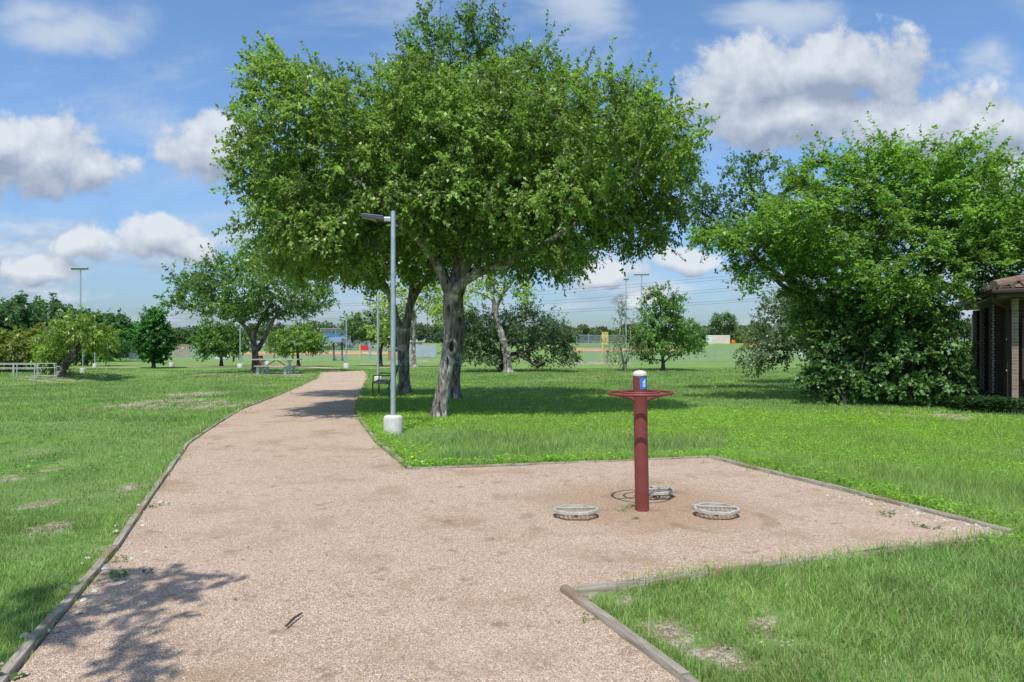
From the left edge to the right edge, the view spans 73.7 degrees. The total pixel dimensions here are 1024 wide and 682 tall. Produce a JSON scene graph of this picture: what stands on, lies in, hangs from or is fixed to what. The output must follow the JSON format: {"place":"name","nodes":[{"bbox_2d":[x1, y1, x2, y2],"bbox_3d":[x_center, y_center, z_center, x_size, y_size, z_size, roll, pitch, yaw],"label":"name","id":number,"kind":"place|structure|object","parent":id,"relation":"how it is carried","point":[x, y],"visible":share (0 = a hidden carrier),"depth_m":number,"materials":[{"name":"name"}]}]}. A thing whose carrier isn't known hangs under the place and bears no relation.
{"place":"outdoors","nodes":[
{"label":"outdoors","id":0,"kind":"place"},
{"bbox_2d":[173,344,188,356],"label":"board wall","id":1,"kind":"structure","parent":0,"point":[184,347],"depth_m":120.96,"materials":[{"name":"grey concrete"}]},
{"bbox_2d":[26,366,390,369],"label":"side path","id":2,"kind":"structure","parent":0,"point":[235,366],"depth_m":54.65,"materials":[{"name":"beige gravel"}]},
{"bbox_2d":[361,346,368,349],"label":"banner","id":3,"kind":"object","parent":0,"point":[364,347],"visible":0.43,"depth_m":148.97,"materials":[{"name":"red"}]},
{"bbox_2d":[368,340,421,346],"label":"concession building","id":4,"kind":"structure","parent":0,"point":[418,343],"depth_m":172.00,"materials":[{"name":"grey concrete"}]},
{"bbox_2d":[11,371,1004,681],"bbox_3d":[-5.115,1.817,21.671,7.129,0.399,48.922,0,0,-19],"label":"gravel path","id":5,"kind":"structure","parent":0,"point":[315,421],"depth_m":5.30,"materials":[{"name":"beige gravel"}]},
{"bbox_2d":[285,612,302,626],"bbox_3d":[-1.264,1.609,3.967,0.016,0.026,0.189,0,0,8],"label":"stick","id":6,"kind":"object","parent":5,"relation":"on","point":[291,620],"visible":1,"depth_m":3.95,"materials":[{"name":"wood"}]},
{"bbox_2d":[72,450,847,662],"bbox_3d":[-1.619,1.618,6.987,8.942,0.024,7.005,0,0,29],"label":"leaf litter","id":7,"kind":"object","parent":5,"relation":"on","point":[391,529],"visible":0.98,"depth_m":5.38,"materials":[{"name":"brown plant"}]},
{"bbox_2d":[0,488,1020,674],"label":"limestone rubble","id":8,"kind":"object","parent":5,"relation":"on","point":[107,566],"visible":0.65,"depth_m":5.82,"materials":[{"name":"stone"}]},
{"bbox_2d":[108,472,940,622],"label":"gravel weeds","id":9,"kind":"object","parent":5,"relation":"on","point":[116,572],"visible":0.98,"depth_m":4.92,"materials":[{"name":"green plant"}]},
{"bbox_2d":[0,504,1023,681],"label":"grass","id":10,"kind":"structure","parent":0,"point":[834,600],"depth_m":4.24,"materials":[{"name":"green plant"}]},
{"bbox_2d":[0,341,1023,681],"bbox_3d":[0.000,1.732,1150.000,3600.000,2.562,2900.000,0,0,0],"label":"ground","id":11,"kind":"structure","parent":0,"point":[364,363],"depth_m":9.18,"materials":[{"name":"green plant"}]},
{"bbox_2d":[0,322,49,371],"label":"shade tree","id":12,"kind":"object","parent":11,"relation":"on","point":[10,352],"visible":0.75,"depth_m":45.65,"materials":[{"name":"green plant"}]},
{"bbox_2d":[0,363,61,378],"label":"footbridge","id":13,"kind":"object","parent":11,"relation":"on","point":[34,367],"visible":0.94,"depth_m":42.74,"materials":[{"name":"grey metal"}]},
{"bbox_2d":[0,290,90,347],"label":"shade tree","id":14,"kind":"object","parent":11,"relation":"on","point":[18,310],"visible":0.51,"depth_m":82.61,"materials":[{"name":"green plant"}]},
{"bbox_2d":[27,331,74,374],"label":"willow tree","id":15,"kind":"object","parent":11,"relation":"on","point":[48,358],"visible":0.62,"depth_m":44.55,"materials":[{"name":"green plant"}]},
{"bbox_2d":[71,267,88,308],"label":"floodlight pole","id":16,"kind":"object","parent":11,"relation":"on","point":[80,268],"visible":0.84,"depth_m":124.66,"materials":[{"name":"metal"}]},
{"bbox_2d":[36,303,124,376],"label":"willow tree","id":17,"kind":"object","parent":11,"relation":"on","point":[90,334],"visible":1,"depth_m":43.55,"materials":[{"name":"green plant"}]},
{"bbox_2d":[80,349,85,372],"bbox_3d":[-29.517,0.898,46.950,0.956,2.752,0.343,0,0,0],"label":"lamp post","id":18,"kind":"object","parent":11,"relation":"on","point":[82,369],"visible":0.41,"depth_m":46.91,"materials":[{"name":"paint"}]},
{"bbox_2d":[90,352,96,367],"bbox_3d":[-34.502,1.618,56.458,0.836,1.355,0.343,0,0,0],"label":"lamp post","id":19,"kind":"object","parent":11,"relation":"on","point":[94,365],"visible":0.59,"depth_m":56.41,"materials":[{"name":"metal"}]},
{"bbox_2d":[62,330,135,365],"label":"shade tree","id":20,"kind":"object","parent":11,"relation":"on","point":[88,356],"visible":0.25,"depth_m":61.80,"materials":[{"name":"green plant"}]},
{"bbox_2d":[65,303,144,361],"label":"shade tree","id":21,"kind":"object","parent":11,"relation":"on","point":[123,321],"visible":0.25,"depth_m":88.92,"materials":[{"name":"green plant"}]},
{"bbox_2d":[135,304,150,317],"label":"power pole","id":22,"kind":"object","parent":11,"relation":"on","point":[143,311],"visible":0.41,"depth_m":299.88,"materials":[{"name":"metal"}]},
{"bbox_2d":[174,300,761,319],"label":"power line","id":23,"kind":"object","parent":22,"relation":"attached to","point":[599,310],"visible":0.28,"depth_m":196.34,"materials":[{"name":"grey metal"}]},
{"bbox_2d":[262,273,782,308],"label":"power line","id":24,"kind":"object","parent":22,"relation":"attached to","point":[581,291],"visible":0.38,"depth_m":198.31,"materials":[{"name":"grey metal"}]},
{"bbox_2d":[317,283,815,313],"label":"power line","id":25,"kind":"object","parent":22,"relation":"attached to","point":[611,299],"visible":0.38,"depth_m":195.62,"materials":[{"name":"grey metal"}]},
{"bbox_2d":[125,306,181,367],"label":"shade tree","id":26,"kind":"object","parent":11,"relation":"on","point":[158,344],"visible":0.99,"depth_m":54.36,"materials":[{"name":"green plant"}]},
{"bbox_2d":[0,380,311,681],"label":"timber edging","id":27,"kind":"object","parent":11,"relation":"on","point":[21,654],"visible":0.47,"depth_m":4.38,"materials":[{"name":"wood"}]},
{"bbox_2d":[172,346,230,355],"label":"chain link fence","id":28,"kind":"object","parent":11,"relation":"on","point":[194,353],"depth_m":124.90,"materials":[{"name":"grey metal"}]},
{"bbox_2d":[0,397,433,678],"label":"lawn weeds","id":29,"kind":"object","parent":11,"relation":"on","point":[22,673],"visible":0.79,"depth_m":11.40,"materials":[{"name":"green plant"}]},
{"bbox_2d":[185,316,251,365],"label":"shade tree","id":30,"kind":"object","parent":11,"relation":"on","point":[211,344],"visible":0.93,"depth_m":59.80,"materials":[{"name":"green plant"}]},
{"bbox_2d":[233,328,242,367],"bbox_3d":[-22.584,0.597,56.252,0.820,3.381,0.444,0,0,0],"label":"lamp post","id":31,"kind":"object","parent":11,"relation":"on","point":[239,365],"visible":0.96,"depth_m":56.22,"materials":[{"name":"metal"}]},
{"bbox_2d":[152,236,339,372],"bbox_3d":[-17.218,-2.278,43.925,11.995,8.844,7.815,0,0,0],"label":"shade tree","id":32,"kind":"object","parent":11,"relation":"on","point":[238,311],"visible":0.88,"depth_m":43.09,"materials":[{"name":"green plant"}]},
{"bbox_2d":[92,350,422,361],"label":"chain link fence","id":33,"kind":"object","parent":11,"relation":"on","point":[361,355],"visible":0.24,"depth_m":88.98,"materials":[{"name":"grey metal"}]},
{"bbox_2d":[129,353,137,358],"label":"banner","id":34,"kind":"object","parent":33,"relation":"attached to","point":[132,356],"visible":0.86,"depth_m":90.89,"materials":[{"name":"white paint"}]},
{"bbox_2d":[258,356,262,369],"bbox_3d":[-17.942,1.565,48.565,0.448,1.037,0.448,0,0,0],"label":"litter bin","id":35,"kind":"object","parent":11,"relation":"on","point":[260,363],"visible":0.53,"depth_m":48.38,"materials":[{"name":"black metal"}]},
{"bbox_2d":[249,359,301,373],"bbox_3d":[-14.389,1.553,41.661,2.893,0.906,2.101,0,0,0],"label":"picnic table","id":36,"kind":"object","parent":11,"relation":"on","point":[288,366],"visible":0.96,"depth_m":41.50,"materials":[{"name":"grey concrete"}]},
{"bbox_2d":[263,319,336,365],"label":"shade tree","id":37,"kind":"object","parent":11,"relation":"on","point":[312,342],"visible":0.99,"depth_m":58.84,"materials":[{"name":"green plant"}]},
{"bbox_2d":[214,351,396,354],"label":"infield","id":38,"kind":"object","parent":11,"relation":"on","point":[329,352],"visible":0.34,"depth_m":136.35,"materials":[{"name":"soil"}]},
{"bbox_2d":[270,370,342,372],"bbox_3d":[-13.361,1.994,44.432,4.100,0.036,3.834,0,0,0],"label":"trail","id":39,"kind":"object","parent":11,"relation":"on","point":[305,371],"visible":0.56,"depth_m":44.68,"materials":[{"name":"beige gravel"}]},
{"bbox_2d":[325,336,345,360],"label":"picnic shelter","id":40,"kind":"object","parent":11,"relation":"on","point":[336,339],"visible":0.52,"depth_m":96.70,"materials":[{"name":"blue"}]},
{"bbox_2d":[320,328,350,349],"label":"backstop","id":41,"kind":"object","parent":11,"relation":"on","point":[325,331],"visible":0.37,"depth_m":158.00,"materials":[{"name":"grey metal"}]},
{"bbox_2d":[322,335,348,349],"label":"dugout canopy","id":42,"kind":"object","parent":11,"relation":"on","point":[336,336],"visible":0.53,"depth_m":155.90,"materials":[{"name":"blue metal"}]},
{"bbox_2d":[339,316,348,367],"bbox_3d":[-13.489,0.126,54.831,0.819,4.314,0.444,0,0,0],"label":"lamp post","id":43,"kind":"object","parent":11,"relation":"on","point":[346,364],"visible":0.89,"depth_m":54.78,"materials":[{"name":"metal"}]},
{"bbox_2d":[245,150,463,393],"bbox_3d":[-4.222,-1.961,20.883,7.579,7.706,5.459,0,0,0],"label":"shade tree","id":44,"kind":"object","parent":11,"relation":"on","point":[410,272],"visible":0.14,"depth_m":21.96,"materials":[{"name":"green plant"}]},
{"bbox_2d":[369,290,370,359],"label":"floodlight pole","id":45,"kind":"object","parent":11,"relation":"on","point":[370,321],"visible":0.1,"depth_m":107.88,"materials":[{"name":"metal"}]},
{"bbox_2d":[350,341,390,349],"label":"chain link fence","id":46,"kind":"object","parent":11,"relation":"on","point":[372,344],"visible":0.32,"depth_m":156.03,"materials":[{"name":"grey metal"}]},
{"bbox_2d":[364,297,381,380],"bbox_3d":[-6.253,0.021,30.770,0.769,3.975,0.343,0,0,0],"label":"lamp post","id":47,"kind":"object","parent":11,"relation":"on","point":[376,377],"visible":0.76,"depth_m":30.72,"materials":[{"name":"metal"}]},
{"bbox_2d":[337,309,411,365],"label":"live oak","id":48,"kind":"object","parent":11,"relation":"on","point":[360,332],"visible":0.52,"depth_m":60.88,"materials":[{"name":"green plant"}]},
{"bbox_2d":[359,211,402,434],"bbox_3d":[-2.352,-0.291,12.288,0.769,4.105,0.343,0,0,0],"label":"lamp post","id":49,"kind":"object","parent":11,"relation":"on","point":[393,421],"visible":0.89,"depth_m":12.25,"materials":[{"name":"metal"}]},
{"bbox_2d":[355,381,412,469],"bbox_3d":[-5.843,1.837,27.196,0.750,0.486,38.249,0,0,-13],"label":"timber edging","id":50,"kind":"object","parent":11,"relation":"on","point":[387,448],"visible":0.28,"depth_m":10.45,"materials":[{"name":"wood"}]},
{"bbox_2d":[372,364,399,396],"bbox_3d":[-3.985,1.255,21.665,0.710,0.979,1.529,0,0,-4],"label":"park bench","id":51,"kind":"object","parent":11,"relation":"on","point":[379,381],"visible":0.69,"depth_m":20.94,"materials":[{"name":"black metal"}]},
{"bbox_2d":[362,267,464,366],"bbox_3d":[-8.288,-2.302,58.086,8.560,9.237,6.689,0,0,-21],"label":"pecan tree","id":52,"kind":"object","parent":11,"relation":"on","point":[404,291],"visible":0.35,"depth_m":57.79,"materials":[{"name":"green plant"}]},
{"bbox_2d":[409,345,436,356],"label":"privacy fence","id":53,"kind":"object","parent":11,"relation":"on","point":[429,350],"visible":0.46,"depth_m":120.00,"materials":[{"name":"metal"}]},
{"bbox_2d":[209,30,719,418],"bbox_3d":[-0.956,-2.450,15.619,10.788,8.520,6.740,0,0,0],"label":"shade tree","id":54,"kind":"object","parent":11,"relation":"on","point":[540,188],"visible":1,"depth_m":13.88,"materials":[{"name":"green plant"}]},
{"bbox_2d":[418,256,538,372],"bbox_3d":[-2.191,-2.010,43.948,7.997,8.297,4.863,0,0,0],"label":"pecan tree","id":55,"kind":"object","parent":11,"relation":"on","point":[436,310],"visible":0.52,"depth_m":43.67,"materials":[{"name":"green plant"}]},
{"bbox_2d":[354,0,606,399],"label":"shade tree","id":56,"kind":"object","parent":11,"relation":"on","point":[480,55],"visible":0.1,"depth_m":18.62,"materials":[{"name":"green plant"}]},
{"bbox_2d":[1,395,987,673],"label":"soil crumbs","id":57,"kind":"object","parent":11,"relation":"on","point":[587,449],"visible":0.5,"depth_m":7.22,"materials":[{"name":"soil"}]},
{"bbox_2d":[436,298,582,371],"bbox_3d":[-0.110,-0.412,46.104,9.790,5.211,6.921,0,0,0],"label":"live oak","id":58,"kind":"object","parent":11,"relation":"on","point":[513,325],"visible":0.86,"depth_m":44.68,"materials":[{"name":"green plant"}]},
{"bbox_2d":[0,421,1018,681],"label":"dry thatch","id":59,"kind":"object","parent":11,"relation":"on","point":[602,593],"visible":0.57,"depth_m":4.31,"materials":[{"name":"beige plant"}]},
{"bbox_2d":[0,367,1023,516],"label":"lawn grass","id":60,"kind":"structure","parent":11,"relation":"on","point":[172,380],"depth_m":13.19,"materials":[{"name":"green plant"}]},
{"bbox_2d":[126,318,970,348],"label":"woods","id":61,"kind":"object","parent":11,"relation":"on","point":[433,334],"visible":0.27,"depth_m":228.49,"materials":[{"name":"green plant"}]},
{"bbox_2d":[410,456,707,469],"bbox_3d":[0.708,1.649,9.117,4.148,0.087,0.075,0,0,-13],"label":"timber edging","id":62,"kind":"object","parent":11,"relation":"on","point":[519,464],"visible":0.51,"depth_m":9.01,"materials":[{"name":"wood"}]},
{"bbox_2d":[553,504,598,516],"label":"twist platform","id":63,"kind":"structure","parent":11,"relation":"on","point":[578,509],"depth_m":6.33,"materials":[{"name":"grey"}]},
{"bbox_2d":[140,380,1023,558],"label":"clover patch","id":64,"kind":"object","parent":11,"relation":"on","point":[540,410],"visible":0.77,"depth_m":13.60,"materials":[{"name":"green plant"}]},
{"bbox_2d":[576,335,625,346],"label":"backstop","id":65,"kind":"object","parent":11,"relation":"on","point":[599,336],"visible":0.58,"depth_m":174.44,"materials":[{"name":"grey metal"}]},
{"bbox_2d":[602,332,607,361],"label":"foul pole","id":66,"kind":"object","parent":11,"relation":"on","point":[604,334],"visible":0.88,"depth_m":85.02,"materials":[{"name":"yellow metal"}]},
{"bbox_2d":[598,294,650,370],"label":"young tree","id":67,"kind":"object","parent":11,"relation":"on","point":[624,363],"visible":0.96,"depth_m":46.04,"materials":[{"name":"green plant"}]},
{"bbox_2d":[574,348,676,351],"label":"infield","id":68,"kind":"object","parent":11,"relation":"on","point":[582,349],"visible":0.2,"depth_m":157.49,"materials":[{"name":"soil"}]},
{"bbox_2d":[624,278,628,343],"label":"floodlight pole","id":69,"kind":"object","parent":11,"relation":"on","point":[626,279],"visible":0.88,"depth_m":189.89,"materials":[{"name":"metal"}]},
{"bbox_2d":[560,584,700,681],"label":"timber edging","id":70,"kind":"object","parent":11,"relation":"on","point":[680,673],"visible":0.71,"depth_m":3.69,"materials":[{"name":"grey wood"}]},
{"bbox_2d":[607,370,673,511],"bbox_3d":[1.243,1.015,6.575,0.637,1.469,0.637,-1,0,0],"label":"exercise station","id":71,"kind":"object","parent":11,"relation":"on","point":[639,392],"visible":1,"depth_m":6.52,"materials":[{"name":"red paint"}]},
{"bbox_2d":[634,273,648,333],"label":"floodlight pole","id":72,"kind":"object","parent":11,"relation":"on","point":[641,274],"visible":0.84,"depth_m":174.84,"materials":[{"name":"metal"}]},
{"bbox_2d":[634,486,675,496],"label":"twist platform","id":73,"kind":"structure","parent":11,"relation":"on","point":[653,490],"depth_m":7.12,"materials":[{"name":"grey metal"}]},
{"bbox_2d":[625,280,710,370],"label":"young tree","id":74,"kind":"object","parent":11,"relation":"on","point":[674,321],"visible":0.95,"depth_m":46.77,"materials":[{"name":"green plant"}]},
{"bbox_2d":[353,406,1023,552],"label":"edge weeds","id":75,"kind":"object","parent":11,"relation":"on","point":[839,479],"visible":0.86,"depth_m":8.70,"materials":[{"name":"green plant"}]},
{"bbox_2d":[692,502,740,515],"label":"twist platform","id":76,"kind":"structure","parent":11,"relation":"on","point":[716,511],"depth_m":6.36,"materials":[{"name":"grey"}]},
{"bbox_2d":[706,335,729,343],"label":"shipping container","id":77,"kind":"object","parent":11,"relation":"on","point":[719,339],"visible":0.97,"depth_m":200.00,"materials":[{"name":"beige metal"}]},
{"bbox_2d":[706,335,710,343],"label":"door","id":78,"kind":"structure","parent":77,"relation":"in","point":[707,337],"depth_m":200.00,"materials":[{"name":"white paint"}]},
{"bbox_2d":[708,311,740,334],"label":"shade tree","id":79,"kind":"object","parent":11,"relation":"on","point":[728,325],"visible":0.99,"depth_m":213.91,"materials":[{"name":"green plant"}]},
{"bbox_2d":[680,148,841,368],"bbox_3d":[8.881,-2.507,24.002,5.978,8.731,3.696,0,0,0],"label":"shade tree","id":80,"kind":"object","parent":11,"relation":"on","point":[750,180],"visible":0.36,"depth_m":23.80,"materials":[{"name":"green plant"}]},
{"bbox_2d":[584,348,952,362],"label":"chain link fence","id":81,"kind":"object","parent":11,"relation":"on","point":[679,356],"visible":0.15,"depth_m":91.24,"materials":[{"name":"grey metal"}]},
{"bbox_2d":[733,280,840,378],"bbox_3d":[12.674,-0.703,30.901,5.031,5.494,4.612,0,0,0],"label":"live oak","id":82,"kind":"object","parent":11,"relation":"on","point":[764,344],"visible":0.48,"depth_m":30.81,"materials":[{"name":"green plant"}]},
{"bbox_2d":[572,533,1015,594],"bbox_3d":[2.294,1.651,5.088,4.022,0.088,0.086,0,0,-19],"label":"timber edging","id":83,"kind":"object","parent":11,"relation":"on","point":[603,587],"visible":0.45,"depth_m":4.70,"materials":[{"name":"wood"}]},
{"bbox_2d":[788,284,884,405],"bbox_3d":[8.880,0.098,18.602,2.787,3.465,2.092,0,0,0],"label":"shrub","id":84,"kind":"object","parent":11,"relation":"on","point":[825,375],"visible":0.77,"depth_m":18.16,"materials":[{"name":"green plant"}]},
{"bbox_2d":[685,102,1023,400],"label":"shade tree","id":85,"kind":"object","parent":11,"relation":"on","point":[979,234],"visible":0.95,"depth_m":18.29,"materials":[{"name":"green plant"}]},
{"bbox_2d":[708,455,1014,533],"bbox_3d":[3.514,1.640,7.669,0.088,0.094,4.028,0,0,-21],"label":"timber edging","id":86,"kind":"object","parent":11,"relation":"on","point":[870,496],"visible":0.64,"depth_m":7.16,"materials":[{"name":"wood"}]},
{"bbox_2d":[835,293,943,405],"bbox_3d":[9.984,0.245,18.209,2.781,3.279,2.681,0,0,0],"label":"shrub","id":87,"kind":"object","parent":11,"relation":"on","point":[882,387],"visible":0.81,"depth_m":17.63,"materials":[{"name":"green plant"}]},
{"bbox_2d":[891,297,980,406],"bbox_3d":[10.971,0.335,17.750,2.410,3.022,2.186,0,0,0],"label":"shrub","id":88,"kind":"object","parent":11,"relation":"on","point":[957,376],"visible":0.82,"depth_m":17.26,"materials":[{"name":"green plant"}]},
{"bbox_2d":[940,387,1023,411],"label":"ivy bed","id":89,"kind":"object","parent":11,"relation":"on","point":[984,399],"visible":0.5,"depth_m":16.06,"materials":[{"name":"green plant"}]},
{"bbox_2d":[954,274,1023,409],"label":"brick house","id":90,"kind":"structure","parent":11,"relation":"on","point":[997,330],"depth_m":17.51,"materials":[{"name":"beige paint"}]},
{"bbox_2d":[1022,319,1023,378],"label":"window","id":91,"kind":"structure","parent":90,"relation":"in","point":[1022,319],"depth_m":16.25,"materials":[{"name":"brown"}]},
{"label":"power pole","id":92,"kind":"object","parent":11,"relation":"on","visible":0},
{"bbox_2d":[197,275,732,308],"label":"power line","id":93,"kind":"object","parent":92,"relation":"attached to","point":[570,289],"visible":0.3,"depth_m":196.89,"materials":[{"name":"grey metal"}]},
{"bbox_2d":[167,297,773,318],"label":"power line","id":94,"kind":"object","parent":92,"relation":"attached to","point":[554,310],"visible":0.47,"depth_m":197.02,"materials":[{"name":"grey metal"}]},
{"bbox_2d":[328,283,786,311],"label":"power line","id":95,"kind":"object","parent":92,"relation":"attached to","point":[585,298],"visible":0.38,"depth_m":198.13,"materials":[{"name":"grey metal"}]},
{"bbox_2d":[0,0,1023,340],"label":"sky","id":96,"kind":"structure","parent":0,"point":[110,121],"materials":[{"name":"blue"}]}
]}

